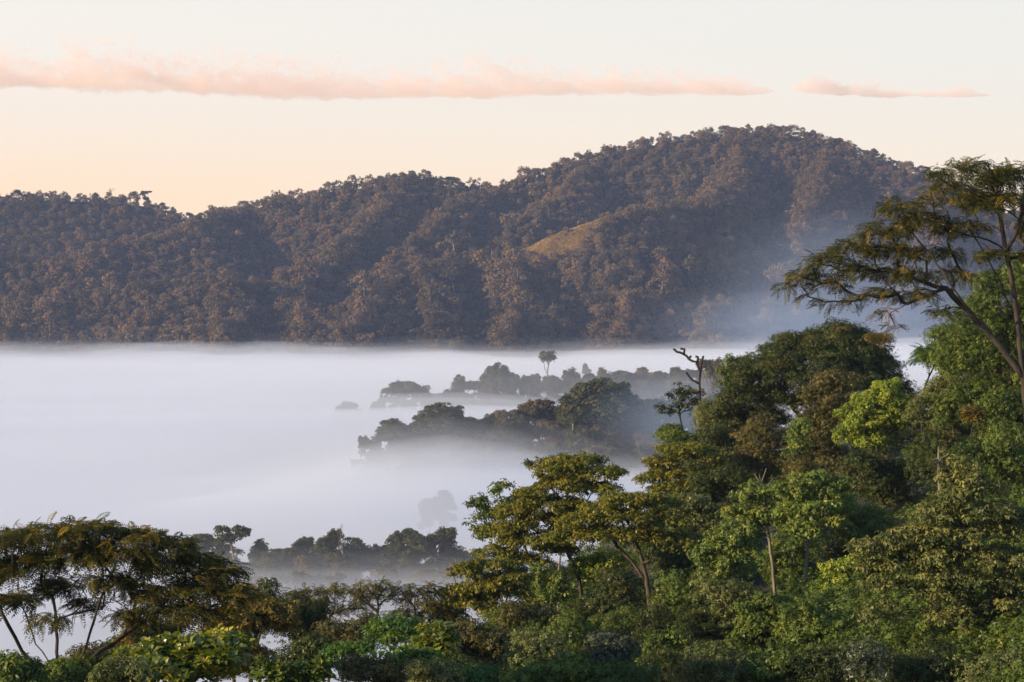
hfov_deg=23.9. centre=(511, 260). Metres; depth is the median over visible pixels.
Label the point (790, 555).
dark shrub
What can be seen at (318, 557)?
woodland tree
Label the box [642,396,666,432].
woodland tree
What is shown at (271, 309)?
forest tree
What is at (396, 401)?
woodland tree
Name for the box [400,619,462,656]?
leaf shrub
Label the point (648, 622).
understorey tree
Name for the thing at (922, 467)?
dark tree
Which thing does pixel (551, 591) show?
lime shrub
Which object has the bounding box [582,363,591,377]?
spreading tree
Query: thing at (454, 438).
woodland tree
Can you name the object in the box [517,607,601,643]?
understorey tree
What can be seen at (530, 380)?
woodland tree
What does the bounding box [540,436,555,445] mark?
woodland tree
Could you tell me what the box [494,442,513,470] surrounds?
woodland tree
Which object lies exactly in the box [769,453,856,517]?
dark tree
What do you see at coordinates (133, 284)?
forest tree
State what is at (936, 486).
understorey tree
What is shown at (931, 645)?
dark shrub
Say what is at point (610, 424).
woodland tree
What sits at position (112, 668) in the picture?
olive bush
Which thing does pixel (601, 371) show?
woodland tree
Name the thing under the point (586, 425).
woodland tree
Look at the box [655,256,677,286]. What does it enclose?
forest tree
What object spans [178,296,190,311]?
forest tree
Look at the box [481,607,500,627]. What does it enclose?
understorey tree
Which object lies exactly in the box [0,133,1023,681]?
ground
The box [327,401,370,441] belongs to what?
round tree
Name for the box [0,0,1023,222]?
sky
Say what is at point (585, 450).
woodland tree
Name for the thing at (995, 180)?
tall umbrella tree
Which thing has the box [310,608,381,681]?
dark tree
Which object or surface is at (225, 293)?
forest tree
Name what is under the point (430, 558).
woodland tree
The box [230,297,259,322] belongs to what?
forest tree
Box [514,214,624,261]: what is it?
grass
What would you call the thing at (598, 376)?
woodland tree
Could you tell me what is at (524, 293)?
forest tree
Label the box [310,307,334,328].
forest tree
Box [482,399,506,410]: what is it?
woodland tree
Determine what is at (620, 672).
dark shrub
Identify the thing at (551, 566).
understorey tree
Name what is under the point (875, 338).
tree
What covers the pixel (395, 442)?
woodland tree
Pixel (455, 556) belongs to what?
round tree
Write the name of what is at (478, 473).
woodland tree
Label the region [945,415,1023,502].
tree
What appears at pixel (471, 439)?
woodland tree
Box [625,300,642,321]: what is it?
forest tree
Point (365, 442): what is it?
spreading tree
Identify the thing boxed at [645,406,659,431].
spreading tree
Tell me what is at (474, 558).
woodland tree
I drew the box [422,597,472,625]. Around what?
dark tree
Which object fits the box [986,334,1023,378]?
understorey tree
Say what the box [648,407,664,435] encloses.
woodland tree
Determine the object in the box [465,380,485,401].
woodland tree
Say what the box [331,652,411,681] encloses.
brown bush
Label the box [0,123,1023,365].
forest
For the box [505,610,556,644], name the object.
understorey tree
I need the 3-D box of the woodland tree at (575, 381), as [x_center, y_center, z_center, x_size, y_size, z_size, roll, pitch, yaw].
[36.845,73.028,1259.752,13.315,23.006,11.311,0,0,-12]
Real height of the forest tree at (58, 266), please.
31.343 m
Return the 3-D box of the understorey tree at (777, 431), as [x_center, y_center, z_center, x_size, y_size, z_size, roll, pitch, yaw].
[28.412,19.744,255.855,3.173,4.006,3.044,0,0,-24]
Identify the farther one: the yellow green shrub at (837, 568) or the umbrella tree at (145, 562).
the yellow green shrub at (837, 568)
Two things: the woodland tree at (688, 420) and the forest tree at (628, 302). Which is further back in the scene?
the forest tree at (628, 302)
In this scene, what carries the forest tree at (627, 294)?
on the ground at (198, 445)
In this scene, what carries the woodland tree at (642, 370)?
on the ground at (198, 445)
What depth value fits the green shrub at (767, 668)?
105.49 m
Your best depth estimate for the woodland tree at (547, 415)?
960.51 m
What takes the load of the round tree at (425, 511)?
on the ground at (198, 445)
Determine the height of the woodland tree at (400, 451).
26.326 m
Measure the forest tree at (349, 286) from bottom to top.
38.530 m
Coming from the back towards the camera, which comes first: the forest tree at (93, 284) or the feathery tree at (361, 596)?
the forest tree at (93, 284)
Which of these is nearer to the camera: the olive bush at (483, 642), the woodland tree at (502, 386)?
the olive bush at (483, 642)
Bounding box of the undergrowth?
[405,422,1023,681]
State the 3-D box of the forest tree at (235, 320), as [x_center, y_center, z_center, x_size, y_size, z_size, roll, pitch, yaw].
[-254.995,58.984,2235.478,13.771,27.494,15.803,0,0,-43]
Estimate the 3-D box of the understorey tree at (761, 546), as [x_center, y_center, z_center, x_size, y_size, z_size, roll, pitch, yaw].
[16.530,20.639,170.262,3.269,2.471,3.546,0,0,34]
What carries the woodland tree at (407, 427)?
on the ground at (198, 445)
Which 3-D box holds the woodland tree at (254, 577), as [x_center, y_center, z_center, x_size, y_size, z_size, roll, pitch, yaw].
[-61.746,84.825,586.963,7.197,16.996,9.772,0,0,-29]
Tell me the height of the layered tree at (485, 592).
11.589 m
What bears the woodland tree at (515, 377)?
on the ground at (198, 445)
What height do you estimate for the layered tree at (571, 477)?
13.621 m
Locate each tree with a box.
[0,511,265,662]
[2,309,24,333]
[12,300,27,313]
[31,316,44,333]
[39,309,58,339]
[42,259,62,280]
[48,290,69,310]
[50,286,65,300]
[60,279,76,300]
[74,248,96,277]
[83,277,101,297]
[101,270,122,302]
[111,609,198,681]
[127,278,150,296]
[140,191,151,209]
[140,304,157,325]
[159,296,171,312]
[172,286,189,304]
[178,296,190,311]
[179,533,240,593]
[190,286,204,304]
[195,583,303,681]
[206,291,224,314]
[213,524,251,565]
[217,268,236,286]
[218,290,233,316]
[228,307,248,328]
[229,309,245,330]
[229,562,253,576]
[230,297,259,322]
[230,565,253,583]
[233,291,246,300]
[246,574,275,590]
[247,538,268,574]
[254,548,295,576]
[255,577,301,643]
[268,304,284,321]
[270,572,292,600]
[271,544,300,595]
[272,266,281,280]
[272,282,289,299]
[272,626,347,668]
[273,298,288,317]
[277,597,335,647]
[279,581,379,681]
[284,566,300,591]
[286,264,308,288]
[290,554,315,594]
[291,536,320,585]
[291,570,326,601]
[292,301,306,323]
[294,285,317,306]
[295,255,306,271]
[301,254,320,280]
[308,528,344,592]
[308,547,335,588]
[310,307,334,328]
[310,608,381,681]
[317,261,337,283]
[318,638,384,681]
[321,551,351,597]
[321,552,364,591]
[321,572,346,615]
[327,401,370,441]
[336,536,368,588]
[337,524,344,593]
[339,575,402,650]
[342,282,358,296]
[344,313,362,334]
[347,269,363,296]
[349,459,364,478]
[351,576,377,610]
[353,269,377,296]
[353,296,373,326]
[357,435,382,479]
[359,450,390,474]
[359,543,390,578]
[366,446,383,481]
[367,397,386,429]
[370,410,386,434]
[370,565,389,598]
[371,418,409,467]
[372,408,383,422]
[372,548,402,586]
[374,262,385,271]
[374,276,389,293]
[378,254,396,281]
[379,380,431,419]
[379,527,432,590]
[380,581,461,629]
[382,568,399,607]
[383,404,397,410]
[384,410,403,419]
[386,396,404,415]
[386,436,417,468]
[389,446,414,462]
[391,290,403,307]
[394,417,408,424]
[394,552,416,590]
[399,399,417,422]
[401,423,418,454]
[401,455,442,498]
[401,545,438,591]
[404,437,429,466]
[405,254,420,265]
[405,616,521,681]
[406,568,441,598]
[408,430,437,443]
[409,402,474,446]
[409,526,458,589]
[414,650,515,681]
[415,564,450,592]
[416,498,434,533]
[417,391,433,411]
[419,279,444,301]
[419,428,451,462]
[421,285,439,310]
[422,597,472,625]
[427,490,457,528]
[430,444,449,467]
[433,554,537,620]
[433,567,461,585]
[435,230,474,261]
[436,393,445,402]
[437,284,468,316]
[437,544,458,591]
[438,268,455,290]
[439,472,461,502]
[440,389,458,406]
[442,176,457,180]
[442,434,461,464]
[443,399,459,405]
[445,260,460,281]
[445,444,473,492]
[445,544,469,579]
[446,456,487,495]
[447,440,471,462]
[448,419,477,445]
[449,374,469,405]
[455,555,487,580]
[455,576,481,617]
[457,392,477,412]
[457,432,484,463]
[458,381,475,392]
[459,395,477,417]
[460,658,507,681]
[461,478,545,609]
[463,416,482,436]
[463,451,628,599]
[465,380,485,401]
[465,406,483,417]
[466,424,491,457]
[468,465,489,499]
[472,248,503,284]
[472,433,491,451]
[474,444,488,481]
[477,383,499,400]
[477,398,498,418]
[477,409,510,432]
[479,361,517,395]
[479,443,506,483]
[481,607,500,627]
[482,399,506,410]
[483,281,500,297]
[485,430,508,447]
[485,468,512,495]
[488,286,504,307]
[490,269,508,288]
[493,260,522,284]
[493,378,516,409]
[494,420,519,456]
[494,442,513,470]
[497,408,529,443]
[498,271,519,292]
[499,310,521,333]
[500,386,519,416]
[500,455,526,475]
[501,247,525,271]
[501,291,516,305]
[504,269,527,291]
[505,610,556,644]
[505,650,585,680]
[507,466,528,496]
[509,372,521,389]
[509,421,548,451]
[510,285,525,305]
[510,440,543,476]
[511,397,525,406]
[512,435,530,468]
[516,289,534,310]
[517,398,558,445]
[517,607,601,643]
[518,375,532,401]
[521,454,561,611]
[522,270,531,283]
[526,294,550,314]
[526,396,537,400]
[527,374,534,389]
[528,444,556,465]
[530,373,544,399]
[530,476,550,492]
[533,424,554,446]
[535,410,555,436]
[535,419,560,454]
[535,558,571,607]
[538,350,556,396]
[538,375,564,398]
[539,302,566,330]
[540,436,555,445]
[542,309,558,331]
[544,441,563,473]
[545,382,561,400]
[548,490,702,606]
[550,299,562,316]
[551,413,588,433]
[553,294,575,317]
[553,404,565,441]
[556,377,650,424]
[557,448,578,456]
[561,366,580,385]
[561,411,576,450]
[562,427,577,449]
[563,387,571,394]
[563,427,596,450]
[563,596,598,621]
[564,568,589,589]
[565,642,609,664]
[566,386,628,441]
[570,378,591,387]
[576,416,606,428]
[579,445,602,477]
[581,373,594,379]
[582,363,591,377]
[583,299,595,314]
[586,613,608,628]
[587,442,599,464]
[587,446,617,481]
[590,417,618,441]
[592,307,606,320]
[593,375,609,383]
[596,269,612,289]
[596,367,606,375]
[598,303,620,317]
[599,439,627,474]
[600,601,642,653]
[602,371,615,378]
[602,449,637,489]
[607,370,636,383]
[610,379,625,383]
[615,289,632,308]
[619,298,636,320]
[620,419,644,439]
[620,423,641,449]
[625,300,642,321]
[625,381,638,388]
[625,393,650,440]
[625,444,637,471]
[627,430,655,445]
[629,444,650,484]
[631,439,732,503]
[631,600,677,651]
[632,367,649,392]
[634,374,646,395]
[634,645,702,681]
[635,374,656,396]
[635,443,660,476]
[641,418,660,442]
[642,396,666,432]
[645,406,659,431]
[647,297,661,316]
[648,271,674,298]
[648,371,669,393]
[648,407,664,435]
[650,246,669,266]
[651,391,669,400]
[651,423,687,494]
[651,522,718,580]
[653,381,698,466]
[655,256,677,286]
[655,428,704,481]
[662,375,685,395]
[662,398,686,421]
[663,399,680,423]
[664,492,731,542]
[665,413,679,424]
[666,264,683,284]
[668,366,696,397]
[669,382,689,391]
[671,395,704,433]
[672,608,718,648]
[674,458,756,527]
[677,254,702,288]
[681,414,694,426]
[685,368,704,386]
[685,417,697,432]
[686,515,762,584]
[687,395,745,432]
[691,420,753,495]
[692,300,715,328]
[693,372,707,379]
[693,559,749,579]
[695,356,724,398]
[696,619,738,649]
[697,378,711,394]
[713,316,928,465]
[714,353,743,401]
[715,468,792,594]
[715,502,732,523]
[729,409,791,500]
[744,538,765,560]
[747,519,765,536]
[750,465,781,484]
[760,269,787,297]
[763,262,795,289]
[767,468,857,592]
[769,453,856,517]
[770,154,1023,407]
[771,429,787,454]
[774,296,790,312]
[781,416,814,466]
[785,368,866,465]
[787,306,803,332]
[831,377,918,505]
[842,448,923,509]
[843,450,1023,650]
[849,443,869,454]
[862,331,896,446]
[866,427,901,451]
[900,371,969,437]
[901,423,929,438]
[903,425,971,488]
[907,445,923,458]
[919,317,976,439]
[924,258,1023,492]
[924,430,963,488]
[925,480,957,508]
[929,424,959,432]
[932,416,975,437]
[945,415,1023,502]
[958,403,987,437]
[962,394,999,441]
[964,363,1007,423]
[970,441,994,501]
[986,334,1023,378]
[991,410,1023,432]
[1009,375,1023,418]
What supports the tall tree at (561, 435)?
on the ground at (198, 445)
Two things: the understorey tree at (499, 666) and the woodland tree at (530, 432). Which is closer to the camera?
the understorey tree at (499, 666)
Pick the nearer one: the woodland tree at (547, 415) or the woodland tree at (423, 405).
the woodland tree at (547, 415)
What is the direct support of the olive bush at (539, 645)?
on the ground at (198, 445)
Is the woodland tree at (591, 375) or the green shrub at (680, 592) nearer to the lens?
the green shrub at (680, 592)
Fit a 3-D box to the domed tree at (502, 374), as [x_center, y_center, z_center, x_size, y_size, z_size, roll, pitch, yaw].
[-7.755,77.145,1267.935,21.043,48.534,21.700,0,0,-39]
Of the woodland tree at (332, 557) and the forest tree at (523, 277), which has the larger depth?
the forest tree at (523, 277)
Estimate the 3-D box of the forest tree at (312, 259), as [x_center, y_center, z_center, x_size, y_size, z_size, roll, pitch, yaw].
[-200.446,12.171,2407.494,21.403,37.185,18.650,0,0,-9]
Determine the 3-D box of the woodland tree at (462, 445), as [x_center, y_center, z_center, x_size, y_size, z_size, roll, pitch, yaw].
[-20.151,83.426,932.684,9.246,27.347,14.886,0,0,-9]
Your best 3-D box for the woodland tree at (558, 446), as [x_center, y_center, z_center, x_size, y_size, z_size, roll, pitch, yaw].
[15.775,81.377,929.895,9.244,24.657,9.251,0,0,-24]
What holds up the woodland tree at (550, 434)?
on the ground at (198, 445)
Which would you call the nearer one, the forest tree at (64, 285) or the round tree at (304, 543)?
the round tree at (304, 543)
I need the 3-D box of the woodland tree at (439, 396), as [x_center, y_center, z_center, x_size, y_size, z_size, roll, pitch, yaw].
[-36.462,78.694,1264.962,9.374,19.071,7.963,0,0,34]
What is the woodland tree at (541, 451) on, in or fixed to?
on the ground at (198, 445)
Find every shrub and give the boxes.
[0,649,50,681]
[40,654,106,681]
[44,640,111,664]
[99,631,131,652]
[106,623,256,681]
[248,654,343,681]
[355,610,427,651]
[371,644,455,680]
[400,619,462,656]
[409,648,465,660]
[462,662,502,681]
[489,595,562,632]
[490,648,596,681]
[523,560,578,615]
[553,620,599,654]
[567,545,633,592]
[577,656,664,681]
[579,565,649,618]
[632,621,698,669]
[645,565,715,622]
[686,569,759,647]
[723,591,794,653]
[733,648,801,681]
[755,531,824,588]
[765,594,840,646]
[781,640,863,681]
[811,553,871,594]
[813,515,863,562]
[825,501,905,556]
[836,636,904,681]
[868,645,974,681]
[907,630,975,672]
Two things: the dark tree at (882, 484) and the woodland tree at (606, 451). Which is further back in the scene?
the woodland tree at (606, 451)
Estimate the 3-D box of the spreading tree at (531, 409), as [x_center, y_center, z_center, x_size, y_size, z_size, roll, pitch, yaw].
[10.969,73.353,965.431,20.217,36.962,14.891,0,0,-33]
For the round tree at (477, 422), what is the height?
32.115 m
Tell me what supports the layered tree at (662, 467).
on the ground at (198, 445)
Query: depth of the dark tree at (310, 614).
139.18 m
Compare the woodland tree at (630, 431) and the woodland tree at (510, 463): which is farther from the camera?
the woodland tree at (630, 431)
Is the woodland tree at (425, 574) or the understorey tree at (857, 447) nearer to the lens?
the understorey tree at (857, 447)
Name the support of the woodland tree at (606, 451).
on the ground at (198, 445)
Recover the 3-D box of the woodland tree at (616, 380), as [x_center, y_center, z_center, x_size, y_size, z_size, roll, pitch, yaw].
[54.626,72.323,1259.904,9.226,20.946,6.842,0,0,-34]
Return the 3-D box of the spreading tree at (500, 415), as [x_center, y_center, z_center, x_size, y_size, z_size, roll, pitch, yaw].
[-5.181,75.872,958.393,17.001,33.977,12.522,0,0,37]
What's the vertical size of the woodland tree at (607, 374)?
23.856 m
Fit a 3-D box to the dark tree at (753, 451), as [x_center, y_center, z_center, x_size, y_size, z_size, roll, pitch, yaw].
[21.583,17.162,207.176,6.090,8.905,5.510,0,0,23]
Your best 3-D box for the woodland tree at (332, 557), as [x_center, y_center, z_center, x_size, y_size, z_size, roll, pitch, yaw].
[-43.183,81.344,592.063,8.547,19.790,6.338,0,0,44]
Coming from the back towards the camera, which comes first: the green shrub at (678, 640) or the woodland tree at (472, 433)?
the woodland tree at (472, 433)
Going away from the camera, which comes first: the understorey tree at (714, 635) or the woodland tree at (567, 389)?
the understorey tree at (714, 635)
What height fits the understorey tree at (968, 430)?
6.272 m
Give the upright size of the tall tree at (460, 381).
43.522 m
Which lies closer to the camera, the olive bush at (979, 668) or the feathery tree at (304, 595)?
the olive bush at (979, 668)
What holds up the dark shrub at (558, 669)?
on the ground at (198, 445)
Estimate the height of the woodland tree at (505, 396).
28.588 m
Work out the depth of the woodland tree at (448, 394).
1252.08 m
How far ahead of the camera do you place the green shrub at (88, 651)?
103.53 m
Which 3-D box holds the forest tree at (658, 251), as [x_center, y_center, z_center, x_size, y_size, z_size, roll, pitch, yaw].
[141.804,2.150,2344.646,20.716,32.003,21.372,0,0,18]
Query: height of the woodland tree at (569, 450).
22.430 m
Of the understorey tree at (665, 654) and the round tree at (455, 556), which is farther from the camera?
the round tree at (455, 556)
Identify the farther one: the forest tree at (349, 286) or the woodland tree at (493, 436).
the forest tree at (349, 286)
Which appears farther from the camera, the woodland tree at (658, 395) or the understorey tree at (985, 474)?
the woodland tree at (658, 395)
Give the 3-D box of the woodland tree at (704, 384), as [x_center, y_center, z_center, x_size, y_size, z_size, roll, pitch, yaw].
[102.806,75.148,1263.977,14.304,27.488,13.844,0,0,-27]
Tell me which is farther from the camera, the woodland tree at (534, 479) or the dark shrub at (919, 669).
the woodland tree at (534, 479)
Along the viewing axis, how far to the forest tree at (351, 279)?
2413.06 m
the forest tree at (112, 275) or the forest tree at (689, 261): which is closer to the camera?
the forest tree at (112, 275)
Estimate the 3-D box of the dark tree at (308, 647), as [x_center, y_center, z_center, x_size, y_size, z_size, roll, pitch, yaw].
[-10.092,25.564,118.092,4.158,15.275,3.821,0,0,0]
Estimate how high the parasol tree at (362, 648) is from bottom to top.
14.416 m
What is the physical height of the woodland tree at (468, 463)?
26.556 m
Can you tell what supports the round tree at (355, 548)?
on the ground at (198, 445)
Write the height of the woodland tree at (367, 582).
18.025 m
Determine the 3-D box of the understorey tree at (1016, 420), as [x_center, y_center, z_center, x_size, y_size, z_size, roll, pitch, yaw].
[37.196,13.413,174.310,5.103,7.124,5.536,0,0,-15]
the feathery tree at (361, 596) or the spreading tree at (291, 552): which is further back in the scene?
the spreading tree at (291, 552)
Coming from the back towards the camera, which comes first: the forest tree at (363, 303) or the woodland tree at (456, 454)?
the forest tree at (363, 303)
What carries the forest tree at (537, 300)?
on the ground at (198, 445)
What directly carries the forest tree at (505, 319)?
on the ground at (198, 445)
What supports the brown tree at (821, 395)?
on the ground at (198, 445)
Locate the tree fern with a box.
[900,339,935,491]
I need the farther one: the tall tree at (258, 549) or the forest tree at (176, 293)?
the forest tree at (176, 293)
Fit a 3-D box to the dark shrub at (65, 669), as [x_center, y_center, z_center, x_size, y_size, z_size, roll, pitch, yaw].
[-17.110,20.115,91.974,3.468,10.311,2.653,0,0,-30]
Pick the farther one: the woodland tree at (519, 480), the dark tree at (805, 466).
the woodland tree at (519, 480)
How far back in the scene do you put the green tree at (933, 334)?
177.58 m
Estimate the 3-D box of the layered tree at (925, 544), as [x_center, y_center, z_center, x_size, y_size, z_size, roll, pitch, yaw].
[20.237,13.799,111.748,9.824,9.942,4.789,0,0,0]
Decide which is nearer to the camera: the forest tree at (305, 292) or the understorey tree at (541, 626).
the understorey tree at (541, 626)
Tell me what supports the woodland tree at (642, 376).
on the ground at (198, 445)
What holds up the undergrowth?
on the ground at (198, 445)
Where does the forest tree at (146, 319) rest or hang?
on the ground at (198, 445)
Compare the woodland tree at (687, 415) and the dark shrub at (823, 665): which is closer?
the dark shrub at (823, 665)
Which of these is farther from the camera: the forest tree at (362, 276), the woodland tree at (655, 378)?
the forest tree at (362, 276)
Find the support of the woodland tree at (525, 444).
on the ground at (198, 445)
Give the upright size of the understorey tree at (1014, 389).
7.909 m
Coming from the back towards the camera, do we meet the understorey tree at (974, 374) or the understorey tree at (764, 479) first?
the understorey tree at (974, 374)
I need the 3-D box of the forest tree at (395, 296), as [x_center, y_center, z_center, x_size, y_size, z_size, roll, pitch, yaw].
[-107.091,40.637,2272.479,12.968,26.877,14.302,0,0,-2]
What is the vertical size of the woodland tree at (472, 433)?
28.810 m
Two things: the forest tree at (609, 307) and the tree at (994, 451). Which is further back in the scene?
the forest tree at (609, 307)
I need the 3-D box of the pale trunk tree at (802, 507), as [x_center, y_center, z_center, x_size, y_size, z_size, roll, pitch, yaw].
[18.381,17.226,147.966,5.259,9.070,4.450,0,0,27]
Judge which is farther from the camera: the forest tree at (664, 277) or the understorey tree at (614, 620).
the forest tree at (664, 277)
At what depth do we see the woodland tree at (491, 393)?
1254.53 m
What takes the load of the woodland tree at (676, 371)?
on the ground at (198, 445)
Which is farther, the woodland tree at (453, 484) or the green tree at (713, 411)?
the woodland tree at (453, 484)
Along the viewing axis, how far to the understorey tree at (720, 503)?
194.05 m
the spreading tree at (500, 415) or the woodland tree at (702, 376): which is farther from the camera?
the woodland tree at (702, 376)
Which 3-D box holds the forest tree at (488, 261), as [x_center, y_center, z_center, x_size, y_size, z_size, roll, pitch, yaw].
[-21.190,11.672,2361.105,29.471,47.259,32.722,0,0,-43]
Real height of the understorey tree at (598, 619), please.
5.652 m
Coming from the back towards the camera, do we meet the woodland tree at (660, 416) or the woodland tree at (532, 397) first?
the woodland tree at (532, 397)
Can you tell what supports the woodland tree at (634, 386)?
on the ground at (198, 445)
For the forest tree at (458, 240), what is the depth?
2401.94 m
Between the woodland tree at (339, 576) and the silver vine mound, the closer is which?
the silver vine mound
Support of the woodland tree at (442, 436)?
on the ground at (198, 445)
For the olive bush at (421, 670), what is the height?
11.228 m
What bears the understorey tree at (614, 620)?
on the ground at (198, 445)
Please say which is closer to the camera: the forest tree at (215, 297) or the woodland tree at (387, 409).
the woodland tree at (387, 409)
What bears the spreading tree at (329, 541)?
on the ground at (198, 445)
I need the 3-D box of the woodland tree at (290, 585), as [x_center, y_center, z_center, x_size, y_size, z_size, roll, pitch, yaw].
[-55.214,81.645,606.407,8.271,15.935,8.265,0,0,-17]
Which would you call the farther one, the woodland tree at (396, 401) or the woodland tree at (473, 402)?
the woodland tree at (396, 401)
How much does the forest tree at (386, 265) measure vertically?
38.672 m
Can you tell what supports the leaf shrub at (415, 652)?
on the ground at (198, 445)
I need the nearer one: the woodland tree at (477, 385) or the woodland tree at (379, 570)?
the woodland tree at (379, 570)
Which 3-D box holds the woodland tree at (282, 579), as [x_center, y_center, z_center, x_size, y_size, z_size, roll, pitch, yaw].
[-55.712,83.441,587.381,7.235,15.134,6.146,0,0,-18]
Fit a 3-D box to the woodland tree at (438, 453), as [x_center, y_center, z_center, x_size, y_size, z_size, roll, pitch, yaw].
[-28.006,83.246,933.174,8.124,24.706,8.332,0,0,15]
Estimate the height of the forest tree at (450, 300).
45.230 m
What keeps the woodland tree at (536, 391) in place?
on the ground at (198, 445)
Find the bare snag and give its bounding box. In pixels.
[673,348,705,422]
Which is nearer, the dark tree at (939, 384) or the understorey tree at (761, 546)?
the understorey tree at (761, 546)
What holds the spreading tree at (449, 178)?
on the ground at (198, 445)
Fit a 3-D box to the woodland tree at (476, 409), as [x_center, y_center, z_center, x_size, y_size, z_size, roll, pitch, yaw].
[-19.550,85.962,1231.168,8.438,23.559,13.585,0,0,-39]
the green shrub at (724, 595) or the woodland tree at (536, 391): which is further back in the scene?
the woodland tree at (536, 391)
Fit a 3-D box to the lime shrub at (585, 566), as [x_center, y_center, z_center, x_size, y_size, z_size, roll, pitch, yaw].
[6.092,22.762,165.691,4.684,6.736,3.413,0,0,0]
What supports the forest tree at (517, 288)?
on the ground at (198, 445)
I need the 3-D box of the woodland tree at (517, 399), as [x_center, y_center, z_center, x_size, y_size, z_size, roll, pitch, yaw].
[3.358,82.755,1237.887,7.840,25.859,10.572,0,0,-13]
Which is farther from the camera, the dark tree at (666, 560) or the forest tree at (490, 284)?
the forest tree at (490, 284)
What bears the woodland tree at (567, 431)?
on the ground at (198, 445)
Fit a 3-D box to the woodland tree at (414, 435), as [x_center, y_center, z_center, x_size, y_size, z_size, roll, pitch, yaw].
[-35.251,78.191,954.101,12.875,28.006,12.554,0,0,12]
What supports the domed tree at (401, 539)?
on the ground at (198, 445)
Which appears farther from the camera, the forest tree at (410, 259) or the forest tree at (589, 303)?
the forest tree at (410, 259)
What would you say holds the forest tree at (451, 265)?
on the ground at (198, 445)
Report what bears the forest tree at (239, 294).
on the ground at (198, 445)
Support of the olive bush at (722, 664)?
on the ground at (198, 445)
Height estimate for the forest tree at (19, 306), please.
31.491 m
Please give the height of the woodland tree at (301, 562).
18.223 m
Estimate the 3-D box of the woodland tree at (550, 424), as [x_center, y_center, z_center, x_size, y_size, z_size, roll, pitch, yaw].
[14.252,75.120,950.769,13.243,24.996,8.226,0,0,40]
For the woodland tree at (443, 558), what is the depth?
607.41 m
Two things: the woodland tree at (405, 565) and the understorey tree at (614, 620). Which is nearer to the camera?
the understorey tree at (614, 620)
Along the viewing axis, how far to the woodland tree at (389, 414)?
1235.26 m
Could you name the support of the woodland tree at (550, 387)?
on the ground at (198, 445)
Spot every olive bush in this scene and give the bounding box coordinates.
[84,652,160,681]
[403,655,466,681]
[449,617,517,664]
[498,625,577,667]
[666,639,755,681]
[950,644,1023,681]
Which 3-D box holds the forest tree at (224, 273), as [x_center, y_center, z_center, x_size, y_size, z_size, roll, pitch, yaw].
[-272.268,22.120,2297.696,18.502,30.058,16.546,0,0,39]
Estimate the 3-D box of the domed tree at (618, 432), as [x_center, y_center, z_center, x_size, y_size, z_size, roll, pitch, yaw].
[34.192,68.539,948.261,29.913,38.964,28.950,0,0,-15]
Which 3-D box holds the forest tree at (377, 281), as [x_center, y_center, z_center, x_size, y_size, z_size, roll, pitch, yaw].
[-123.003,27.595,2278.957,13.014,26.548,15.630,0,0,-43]
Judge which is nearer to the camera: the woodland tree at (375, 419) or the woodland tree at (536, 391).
the woodland tree at (375, 419)
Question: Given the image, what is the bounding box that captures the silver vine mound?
[582,626,642,667]
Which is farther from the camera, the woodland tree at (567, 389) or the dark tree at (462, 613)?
the woodland tree at (567, 389)
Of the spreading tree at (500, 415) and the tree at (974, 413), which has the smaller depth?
the tree at (974, 413)
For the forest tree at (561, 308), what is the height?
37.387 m
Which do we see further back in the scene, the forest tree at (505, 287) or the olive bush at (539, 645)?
the forest tree at (505, 287)
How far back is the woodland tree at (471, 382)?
1261.91 m
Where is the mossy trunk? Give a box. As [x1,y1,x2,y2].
[925,437,954,522]
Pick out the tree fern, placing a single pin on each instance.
(920, 354)
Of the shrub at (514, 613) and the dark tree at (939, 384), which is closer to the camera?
the shrub at (514, 613)
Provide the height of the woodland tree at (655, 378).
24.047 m
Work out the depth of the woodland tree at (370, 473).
941.99 m
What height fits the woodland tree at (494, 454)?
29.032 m
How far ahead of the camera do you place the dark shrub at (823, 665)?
105.28 m
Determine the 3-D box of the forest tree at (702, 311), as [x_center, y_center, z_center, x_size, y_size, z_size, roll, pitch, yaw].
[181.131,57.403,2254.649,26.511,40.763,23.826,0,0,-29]
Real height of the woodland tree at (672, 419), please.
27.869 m
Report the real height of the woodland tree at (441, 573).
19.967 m
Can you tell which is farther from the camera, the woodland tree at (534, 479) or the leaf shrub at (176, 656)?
the woodland tree at (534, 479)
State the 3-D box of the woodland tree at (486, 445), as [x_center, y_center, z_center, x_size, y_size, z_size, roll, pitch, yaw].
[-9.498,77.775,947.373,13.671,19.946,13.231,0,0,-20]
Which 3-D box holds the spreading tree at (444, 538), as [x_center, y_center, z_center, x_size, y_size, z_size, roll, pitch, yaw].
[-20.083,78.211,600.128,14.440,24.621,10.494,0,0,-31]
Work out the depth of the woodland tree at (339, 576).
580.54 m
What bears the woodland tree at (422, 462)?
on the ground at (198, 445)
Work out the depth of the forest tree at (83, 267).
2415.85 m
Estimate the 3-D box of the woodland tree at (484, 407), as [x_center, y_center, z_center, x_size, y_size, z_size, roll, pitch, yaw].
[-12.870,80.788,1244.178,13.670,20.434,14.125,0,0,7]
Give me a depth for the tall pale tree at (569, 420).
943.28 m
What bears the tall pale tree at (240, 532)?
on the ground at (198, 445)
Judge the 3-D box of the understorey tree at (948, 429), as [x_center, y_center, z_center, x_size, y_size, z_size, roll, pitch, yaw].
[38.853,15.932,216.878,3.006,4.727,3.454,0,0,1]
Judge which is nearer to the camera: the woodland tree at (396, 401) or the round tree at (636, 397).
the round tree at (636, 397)
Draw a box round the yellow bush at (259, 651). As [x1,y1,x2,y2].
[215,626,277,681]
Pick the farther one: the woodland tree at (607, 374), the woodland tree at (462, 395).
the woodland tree at (607, 374)
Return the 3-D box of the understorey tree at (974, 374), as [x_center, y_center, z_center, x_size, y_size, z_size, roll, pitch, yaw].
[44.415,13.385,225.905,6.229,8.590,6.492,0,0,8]
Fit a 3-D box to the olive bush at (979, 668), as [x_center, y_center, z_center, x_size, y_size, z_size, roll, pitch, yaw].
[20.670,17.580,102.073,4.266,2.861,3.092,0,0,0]

